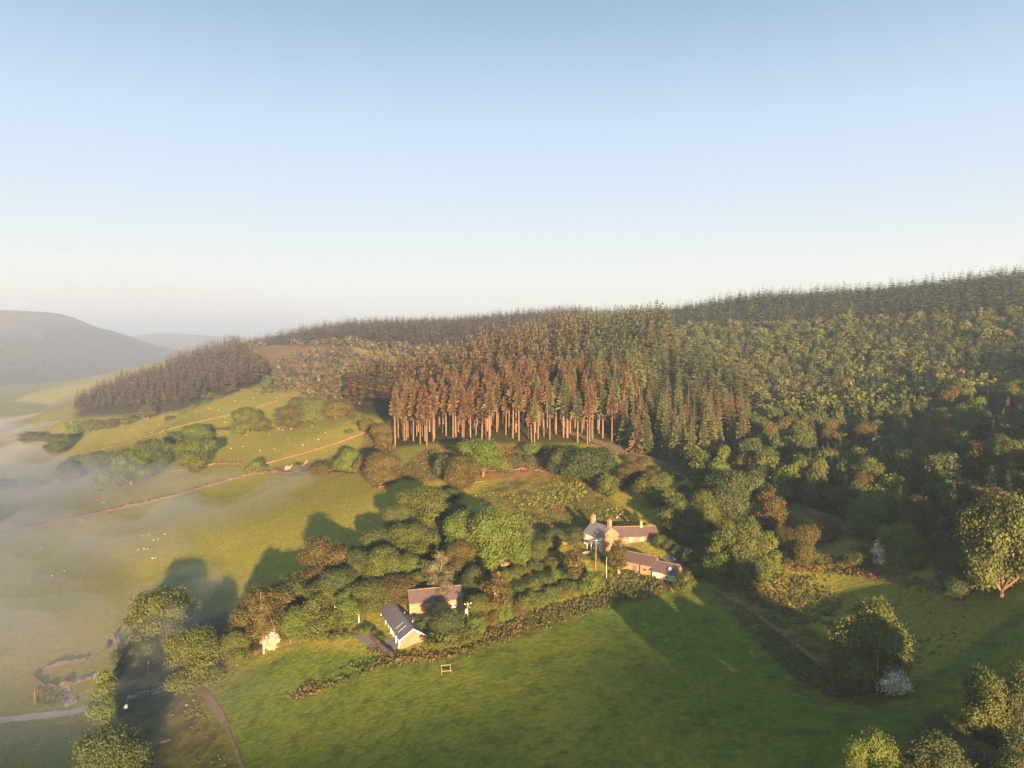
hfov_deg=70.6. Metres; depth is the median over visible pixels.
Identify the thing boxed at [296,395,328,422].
broadleaf tree
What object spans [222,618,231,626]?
understorey tree
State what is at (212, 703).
path
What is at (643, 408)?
spruce tree
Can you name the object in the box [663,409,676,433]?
spruce tree
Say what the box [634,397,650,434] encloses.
spruce tree
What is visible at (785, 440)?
broadleaf tree
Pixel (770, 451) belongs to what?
broadleaf tree
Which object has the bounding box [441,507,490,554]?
broadleaf tree
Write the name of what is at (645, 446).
spruce tree
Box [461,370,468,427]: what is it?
spruce tree
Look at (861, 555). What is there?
broadleaf tree
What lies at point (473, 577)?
broadleaf tree
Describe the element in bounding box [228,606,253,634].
broadleaf tree
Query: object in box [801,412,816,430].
broadleaf tree
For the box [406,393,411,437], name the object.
spruce tree
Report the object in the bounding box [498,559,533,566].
dry stone wall
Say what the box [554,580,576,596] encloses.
shrub
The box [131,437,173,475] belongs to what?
broadleaf tree
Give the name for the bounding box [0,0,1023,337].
sky
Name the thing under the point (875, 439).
fir tree
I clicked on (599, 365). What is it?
spruce tree
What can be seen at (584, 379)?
spruce tree
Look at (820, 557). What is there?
shrub
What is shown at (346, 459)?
broadleaf tree
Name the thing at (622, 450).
hill track
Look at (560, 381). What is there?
spruce tree
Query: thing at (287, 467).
ruined barn
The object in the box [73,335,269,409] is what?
plantation
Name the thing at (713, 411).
spruce tree
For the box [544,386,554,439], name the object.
spruce tree
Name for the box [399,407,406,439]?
spruce tree
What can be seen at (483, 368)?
spruce tree
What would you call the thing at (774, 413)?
broadleaf tree
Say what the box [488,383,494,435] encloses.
spruce tree
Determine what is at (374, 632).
shrub
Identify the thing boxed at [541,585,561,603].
shrub
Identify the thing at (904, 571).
post fence
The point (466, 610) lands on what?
power pole
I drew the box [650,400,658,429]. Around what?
spruce tree
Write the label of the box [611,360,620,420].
spruce tree
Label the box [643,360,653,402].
spruce tree
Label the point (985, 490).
broadleaf tree
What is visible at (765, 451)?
broadleaf tree
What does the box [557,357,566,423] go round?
spruce tree
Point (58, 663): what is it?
dry stone wall
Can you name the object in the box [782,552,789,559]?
brick hut
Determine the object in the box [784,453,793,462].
broadleaf tree
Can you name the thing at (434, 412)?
spruce tree
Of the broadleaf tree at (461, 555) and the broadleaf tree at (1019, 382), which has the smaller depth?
the broadleaf tree at (461, 555)
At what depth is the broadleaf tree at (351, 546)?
229.84 m
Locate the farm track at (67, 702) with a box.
[57,672,99,706]
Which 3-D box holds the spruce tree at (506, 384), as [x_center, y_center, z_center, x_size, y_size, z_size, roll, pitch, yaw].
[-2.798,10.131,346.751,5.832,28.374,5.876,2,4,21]
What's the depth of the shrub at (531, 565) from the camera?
222.94 m
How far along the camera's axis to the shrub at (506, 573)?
216.97 m
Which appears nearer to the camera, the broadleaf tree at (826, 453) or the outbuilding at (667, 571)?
the outbuilding at (667, 571)
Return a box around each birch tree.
[252,590,273,653]
[480,569,514,612]
[563,544,585,581]
[604,536,629,574]
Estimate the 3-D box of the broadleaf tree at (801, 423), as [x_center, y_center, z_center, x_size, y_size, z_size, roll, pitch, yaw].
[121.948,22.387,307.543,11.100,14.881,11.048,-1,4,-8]
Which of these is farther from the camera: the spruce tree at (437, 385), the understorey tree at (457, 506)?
the spruce tree at (437, 385)
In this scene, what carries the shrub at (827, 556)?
on the ground at (696, 677)
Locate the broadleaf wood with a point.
(855, 403)
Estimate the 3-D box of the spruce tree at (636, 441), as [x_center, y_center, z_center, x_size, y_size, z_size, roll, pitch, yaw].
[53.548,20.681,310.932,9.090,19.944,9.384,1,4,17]
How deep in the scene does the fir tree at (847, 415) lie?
339.62 m
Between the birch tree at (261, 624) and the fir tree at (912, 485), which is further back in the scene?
the fir tree at (912, 485)
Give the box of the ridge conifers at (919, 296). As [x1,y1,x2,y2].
[586,263,1023,328]
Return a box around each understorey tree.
[146,650,172,673]
[157,662,175,682]
[204,622,218,629]
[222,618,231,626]
[437,489,451,505]
[446,487,462,498]
[447,502,466,516]
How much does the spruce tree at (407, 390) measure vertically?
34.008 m
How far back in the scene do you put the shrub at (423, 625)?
192.79 m
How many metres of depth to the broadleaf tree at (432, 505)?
245.30 m
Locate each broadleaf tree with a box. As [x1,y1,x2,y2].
[41,433,72,455]
[50,461,82,483]
[66,454,88,474]
[69,719,156,767]
[80,668,127,729]
[81,449,115,475]
[107,449,155,484]
[108,642,147,683]
[116,583,200,647]
[130,637,157,665]
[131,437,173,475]
[137,404,158,418]
[160,622,232,695]
[167,436,219,471]
[180,422,215,439]
[208,623,230,644]
[220,629,255,666]
[221,383,236,390]
[227,405,271,435]
[227,584,296,643]
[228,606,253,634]
[258,375,274,393]
[267,570,313,609]
[267,607,287,624]
[271,404,304,429]
[279,604,311,640]
[287,395,310,405]
[291,535,350,584]
[292,592,340,641]
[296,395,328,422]
[302,578,337,608]
[319,565,358,604]
[320,399,354,419]
[332,447,360,472]
[333,587,365,627]
[338,543,358,568]
[346,549,367,583]
[349,576,392,612]
[357,526,399,554]
[358,417,376,431]
[359,449,403,487]
[362,545,407,580]
[369,422,397,445]
[376,573,420,606]
[382,502,419,537]
[385,521,443,559]
[394,552,423,576]
[395,484,453,536]
[409,559,427,588]
[421,550,458,587]
[428,607,465,639]
[434,574,453,594]
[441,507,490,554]
[442,453,485,489]
[444,539,478,575]
[453,437,512,476]
[460,565,486,595]
[460,593,491,620]
[467,505,532,574]
[500,525,534,566]
[529,537,553,560]
[543,528,567,549]
[545,447,572,478]
[553,445,620,482]
[563,527,584,546]
[610,460,648,486]
[632,471,673,507]
[655,488,694,534]
[672,511,707,542]
[684,449,712,489]
[687,488,723,525]
[700,468,768,520]
[702,529,732,588]
[707,459,732,488]
[708,451,727,475]
[716,444,733,467]
[716,513,774,586]
[731,452,752,473]
[736,436,763,467]
[746,413,765,436]
[746,463,775,498]
[747,451,783,469]
[750,417,769,434]
[750,431,773,440]
[750,450,768,465]
[750,484,791,529]
[757,432,772,448]
[757,529,784,579]
[759,421,780,435]
[761,446,782,463]
[766,406,783,422]
[767,464,796,500]
[769,432,784,461]
[774,416,796,430]
[778,436,795,461]
[779,428,795,441]
[780,480,802,502]
[781,523,820,568]
[783,415,799,429]
[784,446,798,459]
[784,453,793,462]
[786,451,807,472]
[786,460,804,487]
[789,426,817,446]
[790,419,805,431]
[791,453,814,480]
[796,435,817,455]
[798,478,822,508]
[800,445,817,459]
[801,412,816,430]
[807,410,823,432]
[807,456,831,491]
[811,514,843,542]
[812,446,841,480]
[817,411,828,434]
[820,428,843,448]
[821,417,839,440]
[822,485,846,510]
[824,593,921,695]
[829,458,852,488]
[829,652,874,685]
[831,404,848,431]
[836,420,849,445]
[839,433,850,453]
[839,446,872,470]
[839,726,905,767]
[841,481,877,516]
[842,545,880,568]
[844,492,890,537]
[846,418,868,446]
[850,420,882,447]
[850,455,886,486]
[850,471,877,488]
[863,419,884,434]
[865,436,884,457]
[869,442,893,465]
[872,472,911,495]
[872,490,891,499]
[873,455,891,474]
[874,522,928,571]
[884,413,908,433]
[885,493,913,526]
[886,493,918,504]
[887,441,902,457]
[888,448,919,482]
[891,445,908,463]
[892,417,909,439]
[896,493,933,536]
[897,727,977,767]
[903,413,918,424]
[908,442,932,464]
[910,396,927,421]
[911,709,989,748]
[912,455,927,484]
[921,453,957,500]
[929,443,954,465]
[929,559,972,600]
[932,463,965,496]
[933,396,951,409]
[933,407,949,417]
[934,426,967,448]
[935,450,962,470]
[935,479,961,511]
[938,385,963,406]
[942,406,956,414]
[946,412,955,418]
[946,431,973,458]
[947,477,984,503]
[948,415,962,427]
[948,486,1023,597]
[952,379,976,402]
[952,403,973,419]
[954,736,999,767]
[959,485,984,514]
[959,663,1019,748]
[964,440,996,485]
[967,394,987,416]
[969,484,1004,511]
[970,408,992,435]
[979,745,1023,767]
[981,414,1003,444]
[981,463,1007,487]
[982,387,994,407]
[986,439,1017,448]
[988,382,1010,407]
[989,433,1012,445]
[991,399,1013,416]
[991,438,1023,474]
[993,382,1022,408]
[998,469,1023,498]
[999,421,1021,441]
[1000,661,1023,739]
[1011,378,1023,390]
[1011,390,1023,413]
[1016,421,1023,442]
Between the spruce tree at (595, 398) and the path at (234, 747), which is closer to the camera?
the path at (234, 747)
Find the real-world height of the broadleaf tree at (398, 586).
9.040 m
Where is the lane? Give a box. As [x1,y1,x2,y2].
[0,684,174,722]
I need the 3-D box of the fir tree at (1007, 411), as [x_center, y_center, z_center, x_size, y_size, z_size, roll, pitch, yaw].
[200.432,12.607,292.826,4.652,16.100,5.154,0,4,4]
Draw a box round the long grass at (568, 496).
[124,478,1006,765]
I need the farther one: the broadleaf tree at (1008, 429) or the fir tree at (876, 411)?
the fir tree at (876, 411)
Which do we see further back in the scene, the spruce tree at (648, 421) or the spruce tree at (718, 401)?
the spruce tree at (718, 401)
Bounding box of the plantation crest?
[166,331,249,371]
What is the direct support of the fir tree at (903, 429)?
on the ground at (696, 677)
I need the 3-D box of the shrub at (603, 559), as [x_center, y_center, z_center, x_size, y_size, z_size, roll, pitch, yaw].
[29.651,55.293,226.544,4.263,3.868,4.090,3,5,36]
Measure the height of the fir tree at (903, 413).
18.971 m
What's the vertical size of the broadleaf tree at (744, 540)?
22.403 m
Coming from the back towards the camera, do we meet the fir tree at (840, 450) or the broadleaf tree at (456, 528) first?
the fir tree at (840, 450)
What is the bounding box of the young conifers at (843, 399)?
[757,382,940,415]
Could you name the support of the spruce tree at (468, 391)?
on the ground at (696, 677)
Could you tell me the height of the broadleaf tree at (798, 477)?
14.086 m
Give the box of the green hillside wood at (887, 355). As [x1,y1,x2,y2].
[671,306,1023,407]
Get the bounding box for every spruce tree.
[388,385,399,446]
[389,390,399,431]
[395,383,400,437]
[397,377,403,436]
[398,382,409,440]
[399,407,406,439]
[400,383,409,439]
[404,377,410,420]
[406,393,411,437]
[407,388,416,440]
[408,376,412,426]
[408,379,414,433]
[412,380,418,435]
[415,391,422,443]
[417,385,422,436]
[418,383,428,440]
[419,391,433,444]
[428,379,439,441]
[428,380,432,434]
[431,384,439,438]
[435,377,440,428]
[437,378,444,431]
[438,386,445,432]
[439,386,449,435]
[440,366,448,402]
[443,365,449,422]
[444,378,451,429]
[447,372,452,426]
[447,386,458,437]
[448,369,458,433]
[448,382,461,436]
[453,365,458,385]
[455,373,462,431]
[455,384,466,437]
[458,375,460,424]
[458,387,467,439]
[460,366,468,401]
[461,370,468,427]
[465,366,471,423]
[466,385,472,403]
[466,390,475,440]
[469,375,475,429]
[470,372,479,426]
[471,376,480,434]
[474,372,481,424]
[475,388,487,439]
[480,364,485,419]
[480,378,490,436]
[481,362,494,418]
[481,382,496,437]
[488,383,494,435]
[489,365,494,424]
[492,370,499,419]
[492,377,502,431]
[494,371,502,427]
[496,354,508,375]
[500,377,509,431]
[501,366,505,419]
[501,372,505,424]
[501,386,510,434]
[505,364,512,426]
[506,354,514,379]
[506,377,520,437]
[510,382,519,432]
[511,370,519,428]
[512,382,525,440]
[515,358,522,384]
[517,359,525,415]
[518,366,527,422]
[519,374,525,432]
[521,355,527,412]
[523,382,532,438]
[524,361,531,426]
[525,377,534,430]
[526,398,535,441]
[528,360,536,380]
[528,369,541,432]
[529,394,539,442]
[532,382,545,438]
[537,368,541,425]
[538,355,548,383]
[539,368,547,390]
[540,381,547,435]
[543,381,555,437]
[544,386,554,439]
[547,361,556,414]
[551,377,560,433]
[552,357,557,377]
[552,377,560,430]
[556,376,569,437]
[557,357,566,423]
[559,369,564,424]
[561,367,566,427]
[562,386,571,437]
[564,374,572,418]
[564,375,572,437]
[565,352,570,372]
[567,374,577,434]
[569,361,577,419]
[570,391,584,442]
[571,375,576,431]
[572,378,579,427]
[573,360,583,390]
[577,356,586,386]
[578,384,585,432]
[580,371,587,428]
[582,368,590,421]
[582,386,592,443]
[584,379,595,441]
[586,382,596,437]
[587,356,595,414]
[590,356,596,416]
[590,366,595,422]
[590,374,597,438]
[593,365,603,429]
[594,354,603,381]
[595,361,605,428]
[596,369,604,432]
[596,381,608,437]
[600,349,605,406]
[602,361,610,420]
[603,367,612,426]
[606,381,618,440]
[608,352,617,412]
[609,373,620,430]
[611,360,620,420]
[613,394,629,437]
[615,366,627,415]
[616,403,629,443]
[618,349,622,405]
[618,355,622,411]
[619,364,628,414]
[621,367,635,414]
[623,348,632,365]
[623,350,629,408]
[624,362,633,397]
[626,390,638,423]
[626,401,636,443]
[626,410,644,452]
[628,362,632,413]
[631,360,638,401]
[631,366,638,405]
[632,347,638,368]
[634,352,646,401]
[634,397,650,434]
[635,394,647,422]
[637,417,657,454]
[640,402,653,443]
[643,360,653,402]
[644,383,652,408]
[645,389,655,423]
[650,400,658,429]
[652,394,664,440]
[654,388,668,429]
[656,401,672,448]
[658,422,674,461]
[663,381,671,418]
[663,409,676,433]
[665,411,683,466]
[670,397,679,425]
[671,377,682,414]
[673,387,687,414]
[674,405,686,453]
[676,399,688,440]
[678,415,698,471]
[679,405,690,439]
[683,422,697,460]
[685,382,693,414]
[685,392,691,424]
[688,406,696,442]
[692,398,698,429]
[693,392,703,423]
[693,406,708,447]
[696,385,709,429]
[697,414,712,461]
[698,402,718,454]
[700,397,712,429]
[704,395,718,430]
[714,403,725,447]
[715,392,722,425]
[720,398,729,439]
[721,387,727,417]
[724,394,737,445]
[726,387,738,433]
[733,403,747,451]
[735,390,744,426]
[736,396,745,427]
[736,409,751,449]
[738,399,754,437]
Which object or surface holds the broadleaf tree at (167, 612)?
on the ground at (696, 677)
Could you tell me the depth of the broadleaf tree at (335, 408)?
471.75 m
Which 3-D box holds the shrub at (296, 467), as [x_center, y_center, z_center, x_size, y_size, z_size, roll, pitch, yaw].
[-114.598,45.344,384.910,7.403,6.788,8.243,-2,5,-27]
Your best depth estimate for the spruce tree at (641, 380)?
358.94 m
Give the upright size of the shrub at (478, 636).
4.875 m
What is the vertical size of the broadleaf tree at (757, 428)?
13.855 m
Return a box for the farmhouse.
[583,514,657,552]
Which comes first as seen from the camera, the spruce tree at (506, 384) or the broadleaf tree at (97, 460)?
the spruce tree at (506, 384)
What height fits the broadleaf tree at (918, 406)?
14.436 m
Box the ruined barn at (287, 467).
[285,460,307,469]
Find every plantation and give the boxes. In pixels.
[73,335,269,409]
[340,303,672,416]
[345,299,679,397]
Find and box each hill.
[0,310,189,383]
[131,333,257,349]
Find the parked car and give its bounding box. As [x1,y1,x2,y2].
[673,555,683,561]
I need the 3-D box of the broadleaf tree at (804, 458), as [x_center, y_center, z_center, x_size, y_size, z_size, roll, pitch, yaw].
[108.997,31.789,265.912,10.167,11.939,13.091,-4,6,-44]
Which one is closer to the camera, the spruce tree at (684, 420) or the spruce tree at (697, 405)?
the spruce tree at (684, 420)
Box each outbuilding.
[623,551,660,575]
[651,560,683,581]
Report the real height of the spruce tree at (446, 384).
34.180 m
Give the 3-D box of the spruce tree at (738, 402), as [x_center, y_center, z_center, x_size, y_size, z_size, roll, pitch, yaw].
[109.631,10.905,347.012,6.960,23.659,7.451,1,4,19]
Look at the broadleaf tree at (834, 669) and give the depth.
155.97 m
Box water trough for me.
[158,738,169,743]
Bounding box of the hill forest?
[0,321,176,391]
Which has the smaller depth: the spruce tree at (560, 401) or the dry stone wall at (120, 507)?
the spruce tree at (560, 401)
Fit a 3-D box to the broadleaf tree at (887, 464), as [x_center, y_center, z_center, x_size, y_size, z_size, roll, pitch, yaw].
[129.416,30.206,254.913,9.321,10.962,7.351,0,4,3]
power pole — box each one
[464,603,470,622]
[876,655,877,696]
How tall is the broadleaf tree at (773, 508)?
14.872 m
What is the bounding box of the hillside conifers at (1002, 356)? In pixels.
[671,304,1023,414]
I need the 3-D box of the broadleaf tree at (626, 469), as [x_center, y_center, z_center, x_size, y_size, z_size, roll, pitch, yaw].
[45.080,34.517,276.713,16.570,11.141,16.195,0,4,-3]
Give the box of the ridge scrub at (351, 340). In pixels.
[243,335,472,359]
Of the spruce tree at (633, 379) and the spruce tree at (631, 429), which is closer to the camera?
the spruce tree at (631, 429)
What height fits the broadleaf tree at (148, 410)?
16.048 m
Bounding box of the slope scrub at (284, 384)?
[270,344,449,404]
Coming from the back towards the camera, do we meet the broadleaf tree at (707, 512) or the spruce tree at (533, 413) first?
the spruce tree at (533, 413)
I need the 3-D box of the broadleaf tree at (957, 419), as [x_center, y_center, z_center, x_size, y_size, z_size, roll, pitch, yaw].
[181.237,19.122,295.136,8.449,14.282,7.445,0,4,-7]
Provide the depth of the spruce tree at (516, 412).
345.35 m
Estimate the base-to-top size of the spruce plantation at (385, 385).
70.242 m
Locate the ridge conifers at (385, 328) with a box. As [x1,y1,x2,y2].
[244,303,592,357]
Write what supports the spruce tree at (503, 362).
on the ground at (696, 677)
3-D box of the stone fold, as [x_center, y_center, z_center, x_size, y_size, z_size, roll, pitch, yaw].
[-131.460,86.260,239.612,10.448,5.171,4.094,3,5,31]
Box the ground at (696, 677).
[0,287,1023,767]
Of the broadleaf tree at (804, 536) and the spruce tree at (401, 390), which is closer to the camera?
the broadleaf tree at (804, 536)
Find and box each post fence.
[223,630,360,666]
[814,558,976,586]
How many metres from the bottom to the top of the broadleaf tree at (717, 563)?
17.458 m
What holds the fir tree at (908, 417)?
on the ground at (696, 677)
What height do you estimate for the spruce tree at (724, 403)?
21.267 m
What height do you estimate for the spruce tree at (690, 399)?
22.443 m
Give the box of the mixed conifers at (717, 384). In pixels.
[639,338,757,408]
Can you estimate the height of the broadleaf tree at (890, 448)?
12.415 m
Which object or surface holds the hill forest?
on the hill at (34, 324)
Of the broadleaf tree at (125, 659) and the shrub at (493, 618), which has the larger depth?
the broadleaf tree at (125, 659)
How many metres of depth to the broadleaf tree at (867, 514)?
215.75 m
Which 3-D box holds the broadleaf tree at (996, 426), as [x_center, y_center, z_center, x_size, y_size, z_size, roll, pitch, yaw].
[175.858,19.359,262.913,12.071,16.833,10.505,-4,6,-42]
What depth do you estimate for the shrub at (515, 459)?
306.14 m
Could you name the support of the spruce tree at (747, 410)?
on the ground at (696, 677)
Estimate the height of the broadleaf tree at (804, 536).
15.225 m
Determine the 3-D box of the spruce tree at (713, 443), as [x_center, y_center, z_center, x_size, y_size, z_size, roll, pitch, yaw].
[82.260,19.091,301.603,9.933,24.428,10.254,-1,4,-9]
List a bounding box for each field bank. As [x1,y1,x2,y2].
[76,400,276,455]
[170,462,243,471]
[239,388,298,395]
[263,431,369,464]
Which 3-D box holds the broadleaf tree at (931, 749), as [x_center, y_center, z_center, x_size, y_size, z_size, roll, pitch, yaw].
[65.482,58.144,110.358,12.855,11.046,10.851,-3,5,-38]
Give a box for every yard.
[412,615,432,632]
[664,551,698,571]
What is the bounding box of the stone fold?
[107,632,122,648]
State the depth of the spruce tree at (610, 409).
326.30 m
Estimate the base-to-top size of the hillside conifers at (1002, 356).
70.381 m
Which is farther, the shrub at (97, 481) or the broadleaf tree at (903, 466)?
the shrub at (97, 481)
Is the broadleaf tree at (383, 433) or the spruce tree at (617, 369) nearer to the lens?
the spruce tree at (617, 369)
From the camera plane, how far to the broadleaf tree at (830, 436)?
291.75 m
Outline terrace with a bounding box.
[354,625,397,654]
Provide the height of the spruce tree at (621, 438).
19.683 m
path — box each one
[191,686,229,729]
[225,727,244,767]
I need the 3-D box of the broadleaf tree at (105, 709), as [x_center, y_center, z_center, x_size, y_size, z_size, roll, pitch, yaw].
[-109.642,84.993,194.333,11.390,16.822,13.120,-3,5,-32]
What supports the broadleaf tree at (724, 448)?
on the ground at (696, 677)
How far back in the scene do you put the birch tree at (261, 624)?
200.04 m
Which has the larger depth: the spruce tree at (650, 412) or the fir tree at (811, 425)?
the spruce tree at (650, 412)
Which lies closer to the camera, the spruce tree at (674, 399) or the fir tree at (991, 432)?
the fir tree at (991, 432)
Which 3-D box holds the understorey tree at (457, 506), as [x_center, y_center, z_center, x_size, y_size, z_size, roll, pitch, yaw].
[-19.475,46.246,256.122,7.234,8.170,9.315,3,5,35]
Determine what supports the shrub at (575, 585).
on the ground at (696, 677)
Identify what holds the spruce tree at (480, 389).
on the ground at (696, 677)
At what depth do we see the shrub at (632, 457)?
299.19 m
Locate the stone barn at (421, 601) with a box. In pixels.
[407,584,463,615]
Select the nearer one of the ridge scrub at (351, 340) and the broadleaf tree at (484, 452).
the broadleaf tree at (484, 452)
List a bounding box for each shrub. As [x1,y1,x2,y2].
[0,477,18,490]
[14,478,47,490]
[15,431,50,442]
[62,418,84,436]
[78,418,102,430]
[86,468,123,490]
[96,418,119,428]
[118,414,142,424]
[161,430,185,446]
[164,415,175,420]
[189,404,199,408]
[199,391,216,397]
[202,399,212,403]
[213,394,225,398]
[243,458,268,473]
[263,427,273,430]
[289,464,303,471]
[305,460,337,474]
[327,634,334,641]
[333,633,340,639]
[341,632,350,639]
[344,429,353,432]
[350,630,357,636]
[351,454,368,474]
[356,627,365,634]
[361,625,372,634]
[369,629,378,636]
[373,445,380,450]
[375,634,386,640]
[416,620,427,630]
[420,626,475,651]
[429,450,438,455]
[432,454,451,477]
[461,607,480,623]
[462,626,483,642]
[466,614,486,635]
[474,612,489,627]
[485,611,500,627]
[496,601,511,622]
[498,453,515,469]
[499,568,513,582]
[501,602,516,617]
[502,588,517,601]
[510,564,528,576]
[511,455,518,462]
[512,583,531,596]
[512,599,530,616]
[513,594,532,612]
[515,447,522,451]
[517,453,523,460]
[521,441,543,454]
[522,590,543,608]
[523,455,534,462]
[523,558,543,571]
[524,577,544,592]
[534,591,549,605]
[537,575,553,587]
[541,558,556,568]
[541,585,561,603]
[542,446,562,462]
[548,569,563,585]
[549,550,567,565]
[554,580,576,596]
[555,585,564,598]
[560,569,572,580]
[570,581,580,593]
[577,570,605,594]
[580,561,587,575]
[583,553,591,559]
[590,551,602,561]
[595,472,619,497]
[602,555,613,564]
[625,454,637,461]
[638,455,649,463]
[650,466,663,472]
[650,534,667,548]
[661,539,676,551]
[669,544,684,555]
[672,475,683,480]
[672,570,697,594]
[678,484,689,491]
[680,548,700,566]
[685,562,707,577]
[687,489,694,493]
[693,482,703,490]
[779,556,795,566]
[813,551,825,563]
[824,553,835,561]
[835,555,846,564]
[991,731,1023,753]
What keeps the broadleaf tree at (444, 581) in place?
on the ground at (696, 677)
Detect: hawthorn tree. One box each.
[262,627,280,650]
[870,538,890,564]
[874,665,915,696]
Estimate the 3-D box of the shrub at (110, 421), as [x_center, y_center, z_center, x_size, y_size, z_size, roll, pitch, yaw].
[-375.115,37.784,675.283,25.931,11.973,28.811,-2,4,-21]
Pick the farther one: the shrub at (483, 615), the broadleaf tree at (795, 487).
the broadleaf tree at (795, 487)
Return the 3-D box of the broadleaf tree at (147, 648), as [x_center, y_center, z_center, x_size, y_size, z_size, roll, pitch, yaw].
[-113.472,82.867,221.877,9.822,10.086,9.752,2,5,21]
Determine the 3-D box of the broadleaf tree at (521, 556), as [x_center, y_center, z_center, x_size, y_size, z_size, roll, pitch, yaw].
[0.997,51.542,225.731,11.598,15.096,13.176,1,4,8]
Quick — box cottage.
[378,599,426,648]
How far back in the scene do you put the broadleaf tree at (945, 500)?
212.17 m
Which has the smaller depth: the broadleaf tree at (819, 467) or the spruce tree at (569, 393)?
the broadleaf tree at (819, 467)
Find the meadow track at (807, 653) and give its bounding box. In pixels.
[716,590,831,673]
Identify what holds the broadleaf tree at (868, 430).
on the ground at (696, 677)
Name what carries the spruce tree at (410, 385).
on the ground at (696, 677)
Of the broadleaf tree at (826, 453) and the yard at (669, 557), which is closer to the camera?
the yard at (669, 557)
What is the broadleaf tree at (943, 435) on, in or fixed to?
on the ground at (696, 677)
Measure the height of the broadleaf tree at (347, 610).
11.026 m
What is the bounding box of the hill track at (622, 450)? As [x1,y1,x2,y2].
[558,429,683,470]
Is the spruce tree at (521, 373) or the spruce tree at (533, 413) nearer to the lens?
the spruce tree at (533, 413)
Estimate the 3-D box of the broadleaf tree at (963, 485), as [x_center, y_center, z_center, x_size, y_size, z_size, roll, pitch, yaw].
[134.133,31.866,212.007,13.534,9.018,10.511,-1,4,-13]
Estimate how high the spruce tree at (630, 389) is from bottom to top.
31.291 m
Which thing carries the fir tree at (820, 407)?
on the ground at (696, 677)
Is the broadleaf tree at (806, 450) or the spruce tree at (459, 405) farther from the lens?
the spruce tree at (459, 405)
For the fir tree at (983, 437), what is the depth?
277.99 m
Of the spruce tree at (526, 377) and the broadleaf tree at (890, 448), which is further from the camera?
the spruce tree at (526, 377)
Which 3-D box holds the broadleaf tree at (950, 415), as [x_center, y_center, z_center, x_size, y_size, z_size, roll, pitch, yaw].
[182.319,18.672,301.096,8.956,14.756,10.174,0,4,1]
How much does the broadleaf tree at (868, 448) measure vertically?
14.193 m
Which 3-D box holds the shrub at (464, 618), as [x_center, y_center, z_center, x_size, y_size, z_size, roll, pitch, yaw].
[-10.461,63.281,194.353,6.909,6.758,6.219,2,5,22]
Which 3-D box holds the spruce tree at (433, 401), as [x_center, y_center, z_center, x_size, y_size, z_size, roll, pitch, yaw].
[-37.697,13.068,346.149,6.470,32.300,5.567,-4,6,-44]
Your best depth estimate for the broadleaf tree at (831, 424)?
305.81 m
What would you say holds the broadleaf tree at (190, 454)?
on the ground at (696, 677)
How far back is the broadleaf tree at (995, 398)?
318.65 m
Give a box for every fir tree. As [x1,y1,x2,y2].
[628,510,641,521]
[803,452,811,480]
[809,416,818,440]
[816,428,821,444]
[817,399,823,416]
[818,472,832,505]
[826,456,836,486]
[831,396,838,419]
[837,439,844,458]
[846,408,851,428]
[857,431,866,449]
[861,399,867,421]
[870,427,878,455]
[871,402,883,434]
[875,396,884,432]
[877,448,886,476]
[899,395,907,417]
[899,418,908,445]
[904,400,913,430]
[905,470,921,494]
[918,404,925,423]
[919,463,935,498]
[926,512,949,547]
[941,480,961,534]
[954,529,974,581]
[959,416,970,445]
[961,383,970,404]
[969,407,978,440]
[976,425,987,443]
[985,390,990,410]
[985,465,997,489]
[988,420,996,442]
[1002,398,1012,418]
[1002,471,1013,500]
[1004,398,1010,420]
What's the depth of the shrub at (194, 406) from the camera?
637.07 m
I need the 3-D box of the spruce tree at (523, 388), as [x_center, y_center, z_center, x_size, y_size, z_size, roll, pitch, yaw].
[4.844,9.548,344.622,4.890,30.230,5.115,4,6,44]
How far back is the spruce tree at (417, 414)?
348.18 m
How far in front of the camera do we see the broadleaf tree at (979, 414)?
295.93 m
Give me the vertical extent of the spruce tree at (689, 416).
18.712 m
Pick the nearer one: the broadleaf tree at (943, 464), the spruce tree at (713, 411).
the broadleaf tree at (943, 464)
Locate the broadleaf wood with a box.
[748,374,996,431]
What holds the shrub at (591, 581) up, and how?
on the ground at (696, 677)
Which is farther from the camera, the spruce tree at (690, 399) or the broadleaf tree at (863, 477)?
the spruce tree at (690, 399)
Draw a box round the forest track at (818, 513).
[783,500,858,534]
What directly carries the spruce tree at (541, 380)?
on the ground at (696, 677)
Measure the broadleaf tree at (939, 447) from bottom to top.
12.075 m
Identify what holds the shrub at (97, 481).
on the ground at (696, 677)
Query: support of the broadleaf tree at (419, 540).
on the ground at (696, 677)
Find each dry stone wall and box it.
[0,468,277,536]
[10,413,74,436]
[30,673,59,688]
[43,656,86,669]
[59,675,91,687]
[277,470,363,475]
[370,633,395,657]
[484,467,559,473]
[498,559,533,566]
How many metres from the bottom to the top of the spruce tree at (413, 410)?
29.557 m
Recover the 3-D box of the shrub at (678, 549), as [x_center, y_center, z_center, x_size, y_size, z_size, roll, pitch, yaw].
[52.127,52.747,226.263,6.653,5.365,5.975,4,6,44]
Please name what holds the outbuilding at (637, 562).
on the ground at (696, 677)
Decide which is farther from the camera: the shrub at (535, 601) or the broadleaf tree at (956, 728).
the shrub at (535, 601)
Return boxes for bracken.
[31,352,953,706]
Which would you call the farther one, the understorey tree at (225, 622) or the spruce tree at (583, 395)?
the spruce tree at (583, 395)
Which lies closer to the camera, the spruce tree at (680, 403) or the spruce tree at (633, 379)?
the spruce tree at (680, 403)
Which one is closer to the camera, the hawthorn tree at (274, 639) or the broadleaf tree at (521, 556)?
the hawthorn tree at (274, 639)
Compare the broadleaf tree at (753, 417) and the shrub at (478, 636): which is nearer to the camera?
the shrub at (478, 636)

